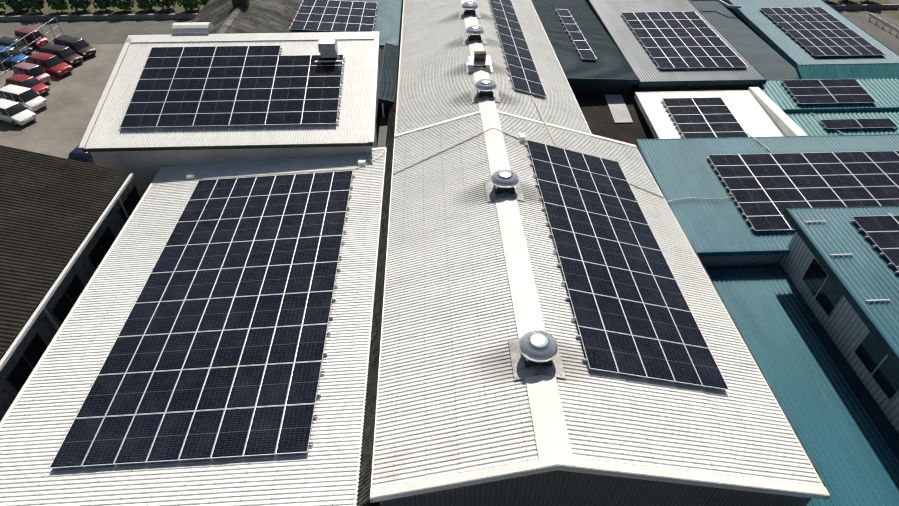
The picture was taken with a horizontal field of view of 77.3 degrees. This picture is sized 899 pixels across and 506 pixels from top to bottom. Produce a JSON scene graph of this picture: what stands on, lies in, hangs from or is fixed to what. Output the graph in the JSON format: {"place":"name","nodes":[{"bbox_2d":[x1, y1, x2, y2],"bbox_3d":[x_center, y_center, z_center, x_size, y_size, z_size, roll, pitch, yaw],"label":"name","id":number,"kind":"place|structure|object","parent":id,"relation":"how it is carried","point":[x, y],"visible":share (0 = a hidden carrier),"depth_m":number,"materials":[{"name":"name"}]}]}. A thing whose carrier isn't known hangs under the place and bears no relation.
{"place":"outdoors","nodes":[
{"label":"outdoors","id":0,"kind":"place"},
{"bbox_2d":[0,145,140,421],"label":"building","id":1,"kind":"structure","parent":0,"point":[63,221],"depth_m":26.24,"materials":[{"name":"concrete"},{"name":"corrugated metal"},{"name":"glass"}]},
{"bbox_2d":[0,147,388,505],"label":"building","id":2,"kind":"structure","parent":0,"point":[37,420],"depth_m":20.38,"materials":[{"name":"white metal"}]},
{"bbox_2d":[49,170,354,468],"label":"solar panels","id":3,"kind":"object","parent":2,"relation":"on","point":[203,358],"visible":0.98,"depth_m":21.98,"materials":[{"name":"black glass"}]},
{"bbox_2d":[0,0,898,505],"bbox_3d":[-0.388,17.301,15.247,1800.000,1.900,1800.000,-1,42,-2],"label":"ground","id":4,"kind":"structure","parent":0,"point":[58,126],"depth_m":63.72,"materials":[{"name":"grey asphalt"}]},
{"bbox_2d":[0,45,28,66],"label":"car","id":5,"kind":"object","parent":4,"relation":"on","point":[17,56],"visible":0.75,"depth_m":57.60,"materials":[{"name":"blue metal"}]},
{"bbox_2d":[0,36,32,54],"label":"car","id":6,"kind":"object","parent":4,"relation":"on","point":[6,41],"visible":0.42,"depth_m":59.55,"materials":[{"name":"black metal"}]},
{"bbox_2d":[0,98,36,126],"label":"car","id":7,"kind":"object","parent":4,"relation":"on","point":[16,114],"visible":1,"depth_m":48.44,"materials":[{"name":"white metal"}]},
{"bbox_2d":[0,84,47,111],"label":"car","id":8,"kind":"object","parent":4,"relation":"on","point":[31,99],"visible":0.77,"depth_m":50.12,"materials":[{"name":"white metal"}]},
{"bbox_2d":[4,74,49,94],"bbox_3d":[-39.872,-15.775,52.953,3.920,1.522,2.020,14,43,15],"label":"car","id":9,"kind":"object","parent":4,"relation":"on","point":[33,83],"visible":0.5,"depth_m":52.50,"materials":[{"name":"red metal"}]},
{"bbox_2d":[12,62,50,83],"bbox_3d":[-40.655,-17.352,54.570,3.420,1.743,1.800,15,44,17],"label":"car","id":10,"kind":"object","parent":4,"relation":"on","point":[34,70],"visible":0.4,"depth_m":54.01,"materials":[{"name":"red"}]},
{"bbox_2d":[14,28,48,48],"bbox_3d":[-45.910,-23.532,61.607,3.420,1.673,1.800,15,44,16],"label":"car","id":11,"kind":"object","parent":4,"relation":"on","point":[42,40],"visible":0.88,"depth_m":61.08,"materials":[{"name":"red metal"}]},
{"bbox_2d":[27,52,72,77],"bbox_3d":[-40.199,-18.898,56.361,4.420,1.682,2.100,15,44,17],"label":"car","id":12,"kind":"object","parent":4,"relation":"on","point":[55,66],"visible":0.75,"depth_m":55.74,"materials":[{"name":"red metal"}]},
{"bbox_2d":[38,43,82,65],"bbox_3d":[-40.331,-20.474,58.188,4.420,1.622,2.020,14,43,15],"label":"car","id":13,"kind":"object","parent":4,"relation":"on","point":[69,55],"visible":0.67,"depth_m":57.58,"materials":[{"name":"black metal"}]},
{"bbox_2d":[53,35,95,57],"bbox_3d":[-39.986,-21.946,59.836,4.620,1.642,2.040,17,44,19],"label":"car","id":14,"kind":"object","parent":4,"relation":"on","point":[82,47],"visible":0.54,"depth_m":59.21,"materials":[{"name":"black metal"}]},
{"bbox_2d":[67,144,95,164],"bbox_3d":[-28.163,-7.432,43.560,2.020,1.472,4.020,3,42,4],"label":"car","id":15,"kind":"object","parent":4,"relation":"on","point":[78,154],"visible":0.21,"depth_m":42.68,"materials":[{"name":"blue metal"}]},
{"bbox_2d":[78,31,382,197],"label":"building","id":16,"kind":"structure","parent":4,"relation":"on","point":[144,155],"depth_m":31.82,"materials":[{"name":"white metal"}]},
{"bbox_2d":[119,45,344,127],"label":"solar panels","id":17,"kind":"object","parent":16,"relation":"on","point":[216,86],"visible":1,"depth_m":33.03,"materials":[{"name":"black glass"}]},
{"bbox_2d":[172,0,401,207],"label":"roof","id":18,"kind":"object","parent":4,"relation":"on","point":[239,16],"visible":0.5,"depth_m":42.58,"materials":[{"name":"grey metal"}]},
{"bbox_2d":[289,0,378,31],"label":"solar panels","id":19,"kind":"object","parent":18,"relation":"on","point":[333,15],"visible":0.94,"depth_m":45.47,"materials":[{"name":"black glass"}]},
{"bbox_2d":[0,0,868,12],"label":"hedge","id":20,"kind":"object","parent":4,"relation":"on","point":[20,5],"visible":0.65,"depth_m":68.17,"materials":[{"name":"green plant"}]},
{"bbox_2d":[356,0,830,505],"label":"building","id":21,"kind":"structure","parent":0,"point":[491,389],"depth_m":19.67,"materials":[{"name":"white metal"}]},
{"bbox_2d":[488,0,728,389],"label":"solar panels","id":22,"kind":"object","parent":21,"relation":"on","point":[633,314],"visible":1,"depth_m":22.79,"materials":[{"name":"black glass"}]},
{"bbox_2d":[531,0,898,505],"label":"roofs","id":23,"kind":"structure","parent":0,"point":[811,301],"depth_m":27.19,"materials":[{"name":"corrugated metal"}]},
{"bbox_2d":[555,7,898,273],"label":"solar panels","id":24,"kind":"object","parent":23,"relation":"on","point":[767,189],"visible":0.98,"depth_m":35.33,"materials":[{"name":"black glass"}]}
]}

